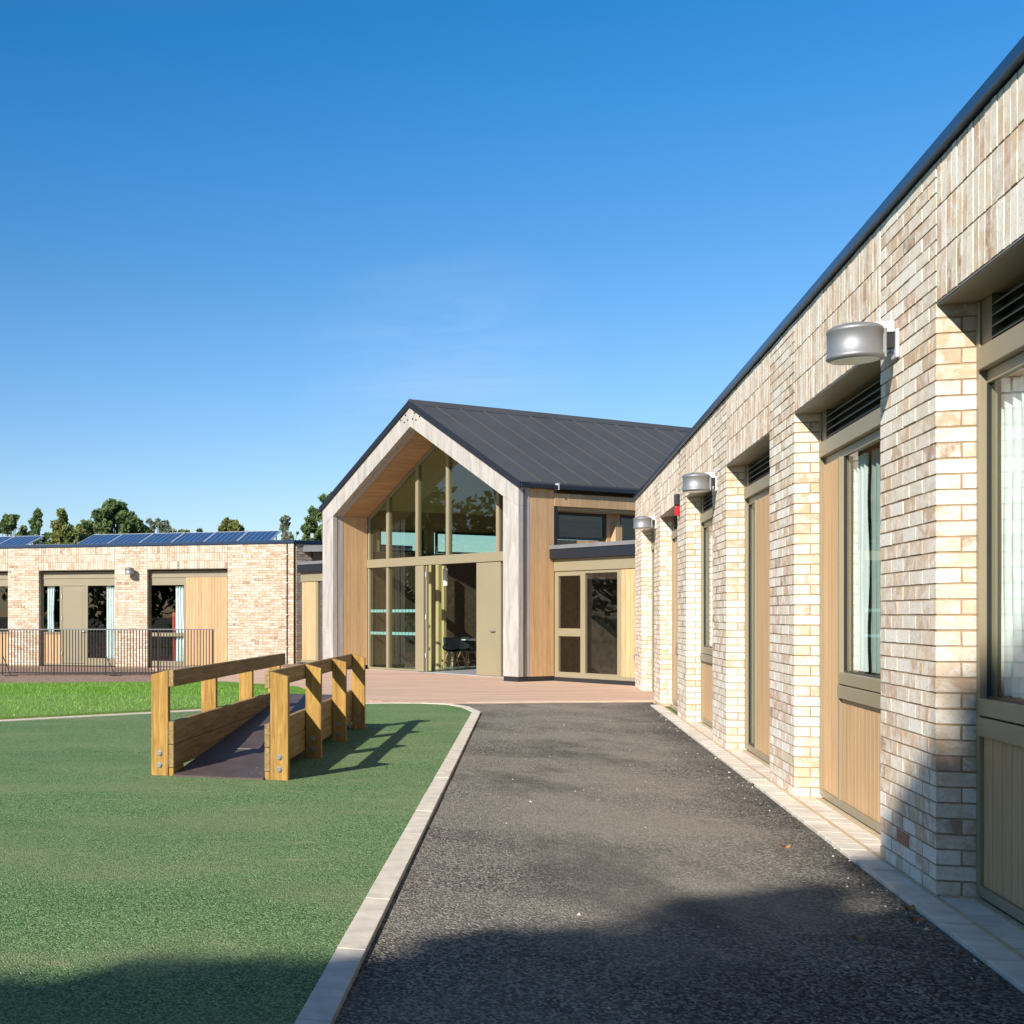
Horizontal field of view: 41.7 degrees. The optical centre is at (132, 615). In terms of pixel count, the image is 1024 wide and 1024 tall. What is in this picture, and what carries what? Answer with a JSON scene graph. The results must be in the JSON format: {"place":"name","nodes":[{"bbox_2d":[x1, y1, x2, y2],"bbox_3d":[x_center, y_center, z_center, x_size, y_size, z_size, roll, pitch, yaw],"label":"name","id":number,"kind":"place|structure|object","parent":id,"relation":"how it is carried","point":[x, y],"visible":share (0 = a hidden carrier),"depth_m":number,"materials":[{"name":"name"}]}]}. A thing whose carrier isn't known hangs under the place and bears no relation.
{"place":"outdoors","nodes":[
{"label":"outdoors","id":0,"kind":"place"},
{"bbox_2d":[0,664,298,682],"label":"paved path","id":1,"kind":"structure","parent":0,"point":[33,678],"depth_m":28.80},
{"bbox_2d":[0,681,305,719],"bbox_3d":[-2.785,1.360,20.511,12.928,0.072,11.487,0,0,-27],"label":"lawn","id":2,"kind":"structure","parent":0,"point":[293,690],"depth_m":19.83,"materials":[{"name":"green plant"}]},
{"bbox_2d":[0,703,471,1023],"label":"play surface","id":3,"kind":"object","parent":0,"point":[133,890],"visible":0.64,"depth_m":6.74,"materials":[{"name":"green rubber"}]},
{"bbox_2d":[151,653,364,779],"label":"timber ramp","id":4,"kind":"structure","parent":3,"relation":"on","point":[272,732],"depth_m":11.60,"materials":[{"name":"brown wood"}]},
{"bbox_2d":[152,667,654,703],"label":"deck","id":5,"kind":"structure","parent":0,"point":[391,686],"depth_m":22.61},
{"bbox_2d":[0,0,1023,553],"label":"sky","id":6,"kind":"structure","parent":0,"point":[238,238],"materials":[{"name":"blue"}]},
{"bbox_2d":[334,702,1023,1023],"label":"asphalt path","id":7,"kind":"structure","parent":0,"point":[642,938],"depth_m":5.77,"materials":[{"name":"grey asphalt"}]},
{"bbox_2d":[476,715,988,1008],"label":"loose gravel","id":8,"kind":"structure","parent":7,"relation":"on","point":[926,928],"depth_m":6.25,"materials":[{"name":"grey gravel"}]},
{"bbox_2d":[853,935,865,940],"bbox_3d":[3.059,1.354,5.236,0.053,0.024,0.040,0,0,18],"label":"fallen leaf","id":9,"kind":"object","parent":7,"relation":"on","point":[861,937],"visible":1,"depth_m":5.23,"materials":[{"name":"plant"}]},
{"bbox_2d":[903,905,915,909],"bbox_3d":[3.607,1.354,5.781,0.054,0.024,0.041,0,0,21],"label":"fallen leaf","id":10,"kind":"object","parent":7,"relation":"on","point":[912,907],"visible":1,"depth_m":5.78,"materials":[{"name":"brown plant"}]},
{"bbox_2d":[909,916,923,921],"bbox_3d":[3.500,1.354,5.558,0.053,0.024,0.043,0,0,0],"label":"fallen leaf","id":11,"kind":"object","parent":7,"relation":"on","point":[921,919],"visible":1,"depth_m":5.55,"materials":[{"name":"brown plant"}]},
{"bbox_2d":[651,704,1023,924],"bbox_3d":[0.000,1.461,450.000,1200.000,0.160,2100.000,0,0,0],"label":"ground","id":12,"kind":"structure","parent":0,"point":[672,710],"depth_m":8.81,"materials":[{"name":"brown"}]},
{"bbox_2d":[0,512,28,535],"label":"tree","id":13,"kind":"object","parent":12,"relation":"on","point":[8,525],"visible":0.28,"depth_m":65.72,"materials":[{"name":"green plant"}]},
{"bbox_2d":[27,508,50,544],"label":"tree","id":14,"kind":"object","parent":12,"relation":"on","point":[35,521],"visible":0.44,"depth_m":71.60,"materials":[{"name":"green plant"}]},
{"bbox_2d":[45,508,76,543],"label":"tree","id":15,"kind":"object","parent":12,"relation":"on","point":[61,533],"visible":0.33,"depth_m":63.73,"materials":[{"name":"green plant"}]},
{"bbox_2d":[72,523,87,542],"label":"tree","id":16,"kind":"object","parent":12,"relation":"on","point":[77,526],"visible":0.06,"depth_m":77.78,"materials":[{"name":"green plant"}]},
{"bbox_2d":[74,519,91,542],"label":"tree","id":17,"kind":"object","parent":12,"relation":"on","point":[80,531],"visible":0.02,"depth_m":67.94,"materials":[{"name":"green plant"}]},
{"bbox_2d":[0,629,213,675],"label":"railing","id":18,"kind":"object","parent":12,"relation":"on","point":[75,672],"visible":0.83,"depth_m":29.69,"materials":[{"name":"metal"}]},
{"bbox_2d":[78,498,150,540],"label":"tree","id":19,"kind":"object","parent":12,"relation":"on","point":[109,514],"visible":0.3,"depth_m":65.25,"materials":[{"name":"green plant"}]},
{"bbox_2d":[145,517,177,532],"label":"tree","id":20,"kind":"object","parent":12,"relation":"on","point":[164,526],"visible":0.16,"depth_m":73.82,"materials":[{"name":"green plant"}]},
{"bbox_2d":[177,529,189,532],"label":"tree","id":21,"kind":"object","parent":12,"relation":"on","point":[181,531],"visible":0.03,"depth_m":78.04,"materials":[{"name":"green plant"}]},
{"bbox_2d":[1,702,375,719],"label":"sand strip","id":22,"kind":"object","parent":12,"relation":"on","point":[122,713],"visible":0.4,"depth_m":16.98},
{"bbox_2d":[0,540,412,667],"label":"brick building","id":23,"kind":"structure","parent":12,"relation":"on","point":[235,595],"depth_m":36.46,"materials":[{"name":"brick"}]},
{"bbox_2d":[0,573,7,663],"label":"window frame","id":24,"kind":"structure","parent":23,"relation":"in","point":[3,576],"depth_m":37.98,"materials":[{"name":"beige metal"}]},
{"bbox_2d":[0,536,14,542],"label":"solar panel","id":25,"kind":"object","parent":23,"relation":"on","point":[3,538],"visible":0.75,"depth_m":39.81,"materials":[{"name":"glass"}]},
{"bbox_2d":[0,535,43,544],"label":"solar panel","id":26,"kind":"object","parent":23,"relation":"on","point":[21,540],"visible":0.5,"depth_m":39.18,"materials":[{"name":"glass"}]},
{"bbox_2d":[47,586,54,631],"bbox_3d":[-2.454,-0.204,37.648,0.248,1.400,0.064,0,0,18],"label":"curtain","id":27,"kind":"object","parent":23,"relation":"attached to","point":[50,603],"visible":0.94,"depth_m":37.65,"materials":[{"name":"white fabric"}]},
{"bbox_2d":[62,586,85,662],"bbox_3d":[-1.768,0.281,37.296,0.773,2.310,0.111,0,0,18],"label":"door","id":28,"kind":"structure","parent":23,"relation":"in","point":[73,597],"depth_m":37.30,"materials":[{"name":"beige metal"}]},
{"bbox_2d":[41,571,114,665],"bbox_3d":[-1.606,0.081,37.273,2.397,2.830,0.090,0,0,18],"label":"window frame","id":29,"kind":"structure","parent":23,"relation":"in","point":[103,578],"depth_m":37.25,"materials":[{"name":"beige metal"}]},
{"bbox_2d":[77,534,121,543],"bbox_3d":[-0.998,-2.272,38.318,0.990,0.555,1.610,0,0,18],"label":"solar panel","id":30,"kind":"object","parent":23,"relation":"on","point":[99,538],"visible":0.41,"depth_m":38.36,"materials":[{"name":"glass"}]},
{"bbox_2d":[106,587,114,657],"bbox_3d":[-0.630,0.271,37.061,0.300,2.250,0.064,0,0,18],"label":"curtain","id":31,"kind":"object","parent":23,"relation":"attached to","point":[110,620],"visible":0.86,"depth_m":37.06,"materials":[{"name":"white fabric"}]},
{"bbox_2d":[125,567,133,573],"bbox_3d":[-0.083,-1.302,36.379,0.272,0.200,0.337,0,0,18],"label":"wall lamp","id":32,"kind":"object","parent":23,"relation":"attached to","point":[129,570],"visible":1,"depth_m":36.24,"materials":[{"name":"metal"}]},
{"bbox_2d":[109,533,153,542],"bbox_3d":[-0.051,-2.272,38.014,0.990,0.555,1.610,0,0,18],"label":"solar panel","id":33,"kind":"object","parent":23,"relation":"on","point":[132,538],"visible":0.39,"depth_m":38.05,"materials":[{"name":"glass"}]},
{"bbox_2d":[140,532,184,542],"bbox_3d":[0.896,-2.272,37.709,0.990,0.555,1.609,0,0,18],"label":"solar panel","id":34,"kind":"object","parent":23,"relation":"on","point":[162,537],"visible":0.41,"depth_m":37.75,"materials":[{"name":"glass"}]},
{"bbox_2d":[172,612,175,660],"bbox_3d":[1.256,0.646,36.491,0.200,1.500,0.064,0,0,18],"label":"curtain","id":35,"kind":"object","parent":23,"relation":"attached to","point":[173,620],"visible":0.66,"depth_m":36.49,"materials":[{"name":"fabric"}]},
{"bbox_2d":[176,586,183,660],"bbox_3d":[1.435,0.271,36.397,0.359,2.250,0.064,0,0,18],"label":"curtain","id":36,"kind":"object","parent":23,"relation":"attached to","point":[179,607],"visible":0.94,"depth_m":36.41,"materials":[{"name":"white fabric"}]},
{"bbox_2d":[149,569,227,666],"bbox_3d":[1.639,0.081,36.230,2.397,2.830,0.090,0,0,18],"label":"window frame","id":37,"kind":"structure","parent":23,"relation":"in","point":[155,577],"depth_m":36.32,"materials":[{"name":"beige metal"}]},
{"bbox_2d":[172,532,215,541],"bbox_3d":[1.843,-2.272,37.404,0.990,0.555,1.610,0,0,18],"label":"solar panel","id":38,"kind":"object","parent":23,"relation":"on","point":[194,536],"visible":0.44,"depth_m":37.44,"materials":[{"name":"glass"}]},
{"bbox_2d":[204,531,247,541],"bbox_3d":[2.791,-2.272,37.100,0.990,0.555,1.610,0,0,18],"label":"solar panel","id":39,"kind":"object","parent":23,"relation":"on","point":[229,536],"visible":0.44,"depth_m":37.15,"materials":[{"name":"glass"}]},
{"bbox_2d":[238,530,280,540],"bbox_3d":[3.738,-2.272,36.795,0.990,0.555,1.609,0,0,18],"label":"solar panel","id":40,"kind":"object","parent":23,"relation":"on","point":[258,535],"visible":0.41,"depth_m":36.83,"materials":[{"name":"glass"}]},
{"bbox_2d":[286,538,287,663],"bbox_3d":[4.350,-0.344,35.106,0.100,3.680,0.044,0,0,18],"label":"lightning conductor","id":41,"kind":"object","parent":23,"relation":"attached to","point":[286,600],"visible":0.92,"depth_m":35.09,"materials":[{"name":"metal"}]},
{"bbox_2d":[310,533,313,560],"bbox_3d":[5.113,-1.644,35.485,0.080,1.380,0.060,0,0,0],"label":"lamp post","id":42,"kind":"object","parent":23,"relation":"attached to","point":[311,535],"visible":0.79,"depth_m":35.48,"materials":[{"name":"metal"}]},
{"bbox_2d":[218,517,244,531],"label":"tree","id":43,"kind":"object","parent":12,"relation":"on","point":[228,524],"visible":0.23,"depth_m":65.66,"materials":[{"name":"green plant"}]},
{"bbox_2d":[0,702,480,1023],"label":"kerb","id":44,"kind":"structure","parent":12,"relation":"on","point":[326,999],"depth_m":5.79,"materials":[{"name":"concrete"}]},
{"bbox_2d":[279,515,299,539],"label":"tree","id":45,"kind":"object","parent":12,"relation":"on","point":[285,523],"visible":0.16,"depth_m":69.88,"materials":[{"name":"green plant"}]},
{"bbox_2d":[300,492,330,540],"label":"tree","id":46,"kind":"object","parent":12,"relation":"on","point":[308,525],"visible":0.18,"depth_m":58.01,"materials":[{"name":"green plant"}]},
{"bbox_2d":[296,399,690,685],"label":"gabled hall","id":47,"kind":"structure","parent":12,"relation":"on","point":[532,598],"depth_m":28.57,"materials":[{"name":"brown wood"}]},
{"bbox_2d":[316,581,319,659],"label":"window frame","id":48,"kind":"structure","parent":47,"relation":"in","point":[317,582],"depth_m":32.96,"materials":[{"name":"beige metal"}]},
{"bbox_2d":[379,529,423,552],"bbox_3d":[6.845,-1.889,31.739,1.430,0.570,0.060,0,0,-27],"label":"window","id":49,"kind":"structure","parent":47,"relation":"in","point":[380,530],"depth_m":31.71,"materials":[{"name":"black plastic"}]},
{"bbox_2d":[425,565,428,671],"bbox_3d":[6.917,0.076,29.275,0.086,2.500,0.040,0,0,-27],"label":"door","id":50,"kind":"structure","parent":47,"relation":"in","point":[427,566],"depth_m":29.26,"materials":[{"name":"beige metal"}]},
{"bbox_2d":[367,445,502,675],"bbox_3d":[7.269,-1.484,28.649,0.150,5.620,5.810,0,0,-27],"label":"window frame","id":51,"kind":"structure","parent":47,"relation":"in","point":[450,558],"depth_m":29.57,"materials":[{"name":"beige metal"}]},
{"bbox_2d":[443,535,447,585],"bbox_3d":[7.438,-1.308,29.600,0.110,1.200,0.110,0,0,0],"label":"pendant light","id":52,"kind":"object","parent":47,"relation":"hanging from","point":[445,576],"visible":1,"depth_m":29.56,"materials":[{"name":"white plastic"}]},
{"bbox_2d":[441,637,468,669],"bbox_3d":[7.988,0.940,30.892,0.503,0.796,0.524,0,0,42],"label":"chair","id":53,"kind":"object","parent":47,"relation":"in","point":[451,644],"visible":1,"depth_m":30.75,"materials":[{"name":"black plastic"}]},
{"bbox_2d":[452,638,475,666],"bbox_3d":[8.836,0.969,31.800,1.000,0.730,1.200,0,0,-27],"label":"table","id":54,"kind":"object","parent":47,"relation":"in","point":[474,639],"visible":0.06,"depth_m":31.43,"materials":[{"name":"white plastic"}]},
{"bbox_2d":[453,637,475,668],"bbox_3d":[8.441,0.940,31.409,0.503,0.796,0.524,0,0,-23],"label":"chair","id":55,"kind":"object","parent":47,"relation":"in","point":[464,644],"visible":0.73,"depth_m":31.60,"materials":[{"name":"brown wood"}]},
{"bbox_2d":[435,531,495,553],"bbox_3d":[9.076,-1.889,32.891,2.760,0.570,0.060,0,0,-27],"label":"window","id":56,"kind":"structure","parent":47,"relation":"in","point":[436,532],"depth_m":32.55,"materials":[{"name":"black plastic"}]},
{"bbox_2d":[476,561,497,675],"bbox_3d":[7.817,0.072,27.479,0.112,2.508,0.670,0,0,-27],"label":"door","id":57,"kind":"structure","parent":47,"relation":"in","point":[486,572],"depth_m":27.47,"materials":[{"name":"beige metal"}]},
{"bbox_2d":[557,512,605,540],"bbox_3d":[9.543,-1.889,26.522,1.430,0.570,0.060,0,0,-27],"label":"window","id":58,"kind":"structure","parent":47,"relation":"in","point":[603,516],"depth_m":26.54,"materials":[{"name":"black plastic"}]},
{"bbox_2d":[555,569,620,676],"bbox_3d":[9.109,0.141,24.898,0.070,2.090,1.700,0,0,-27],"label":"window frame","id":59,"kind":"structure","parent":47,"relation":"in","point":[582,632],"depth_m":24.98,"materials":[{"name":"beige metal"}]},
{"bbox_2d":[620,515,634,540],"bbox_3d":[11.776,-1.889,27.677,2.760,0.570,0.060,0,0,-27],"label":"window","id":60,"kind":"structure","parent":47,"relation":"in","point":[621,516],"depth_m":27.10,"materials":[{"name":"black plastic"}]},
{"bbox_2d":[468,700,649,702],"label":"path end kerb","id":61,"kind":"structure","parent":12,"relation":"on","point":[569,701],"depth_m":19.40,"materials":[{"name":"concrete"}]},
{"bbox_2d":[633,36,1023,923],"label":"brick wing","id":62,"kind":"structure","parent":12,"relation":"on","point":[913,752],"depth_m":6.77,"materials":[{"name":"beige brick"}]},
{"bbox_2d":[633,516,655,528],"bbox_3d":[8.065,-1.462,19.616,0.337,0.200,0.272,0,0,18],"label":"wall lamp","id":63,"kind":"object","parent":62,"relation":"attached to","point":[644,522],"visible":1,"depth_m":19.53,"materials":[{"name":"metal"}]},
{"bbox_2d":[651,543,653,690],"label":"window frame","id":64,"kind":"structure","parent":62,"relation":"in","point":[652,545],"depth_m":22.11,"materials":[{"name":"beige metal"}]},
{"bbox_2d":[671,517,677,705],"bbox_3d":[7.854,-0.079,17.768,0.087,2.810,2.397,0,0,18],"label":"window frame","id":65,"kind":"structure","parent":62,"relation":"in","point":[674,535],"depth_m":18.33,"materials":[{"name":"beige metal"}]},
{"bbox_2d":[674,494,679,515],"bbox_3d":[7.185,-1.459,16.441,0.065,0.290,0.100,0,0,18],"label":"alarm sounder","id":66,"kind":"object","parent":62,"relation":"attached to","point":[676,504],"visible":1,"depth_m":16.40,"materials":[{"name":"red plastic"}]},
{"bbox_2d":[682,472,716,492],"bbox_3d":[5.987,-1.407,13.157,0.337,0.200,0.272,0,0,18],"label":"wall lamp","id":67,"kind":"object","parent":62,"relation":"attached to","point":[698,482],"visible":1,"depth_m":13.07,"materials":[{"name":"metal"}]},
{"bbox_2d":[700,497,712,726],"bbox_3d":[6.811,-0.079,14.519,0.087,2.810,2.397,0,0,18],"label":"window frame","id":68,"kind":"structure","parent":62,"relation":"in","point":[705,518],"depth_m":15.39,"materials":[{"name":"beige metal"}]},
{"bbox_2d":[744,466,769,763],"bbox_3d":[5.765,-0.079,11.270,0.087,2.810,2.397,0,0,18],"label":"door frame","id":69,"kind":"structure","parent":62,"relation":"in","point":[759,489],"depth_m":12.36,"materials":[{"name":"beige metal"}]},
{"bbox_2d":[819,407,880,833],"bbox_3d":[4.720,-0.079,8.022,0.087,2.810,2.397,0,0,18],"label":"window frame","id":70,"kind":"structure","parent":62,"relation":"in","point":[865,689],"depth_m":8.56,"materials":[{"name":"beige metal"}]},
{"bbox_2d":[851,453,869,671],"bbox_3d":[4.984,-0.354,8.559,0.044,1.460,0.560,0,0,18],"label":"curtain","id":71,"kind":"object","parent":62,"relation":"attached to","point":[860,562],"visible":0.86,"depth_m":8.41,"materials":[{"name":"white fabric"}]},
{"bbox_2d":[826,321,899,364],"bbox_3d":[3.898,-1.462,6.660,0.337,0.200,0.272,0,0,18],"label":"wall lamp","id":72,"kind":"object","parent":62,"relation":"attached to","point":[853,343],"visible":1,"depth_m":6.58,"materials":[{"name":"metal"}]},
{"bbox_2d":[871,448,880,673],"bbox_3d":[4.658,-0.354,7.498,0.044,1.460,1.580,0,0,18],"label":"curtain","id":73,"kind":"object","parent":62,"relation":"attached to","point":[876,563],"visible":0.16,"depth_m":8.08,"materials":[{"name":"white fabric"}]},
{"bbox_2d":[976,301,1023,923],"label":"window frame","id":74,"kind":"structure","parent":62,"relation":"in","point":[997,718],"depth_m":5.86,"materials":[{"name":"beige metal"}]},
{"bbox_2d":[999,375,1023,698],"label":"curtain","id":75,"kind":"object","parent":62,"relation":"attached to","point":[1011,539],"visible":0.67,"depth_m":5.81,"materials":[{"name":"white fabric"}]},
{"bbox_2d":[634,686,1023,959],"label":"sand joint","id":76,"kind":"object","parent":12,"relation":"on","point":[1000,914],"visible":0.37,"depth_m":7.04,"materials":[{"name":"beige sand"}]},
{"bbox_2d":[651,705,1023,993],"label":"paving strip","id":77,"kind":"object","parent":12,"relation":"on","point":[1005,963],"visible":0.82,"depth_m":6.37,"materials":[{"name":"beige concrete"}]},
{"bbox_2d":[688,722,1023,954],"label":"paving blocks","id":78,"kind":"structure","parent":12,"relation":"on","point":[1002,929],"depth_m":7.24,"materials":[{"name":"beige concrete"}]}
]}

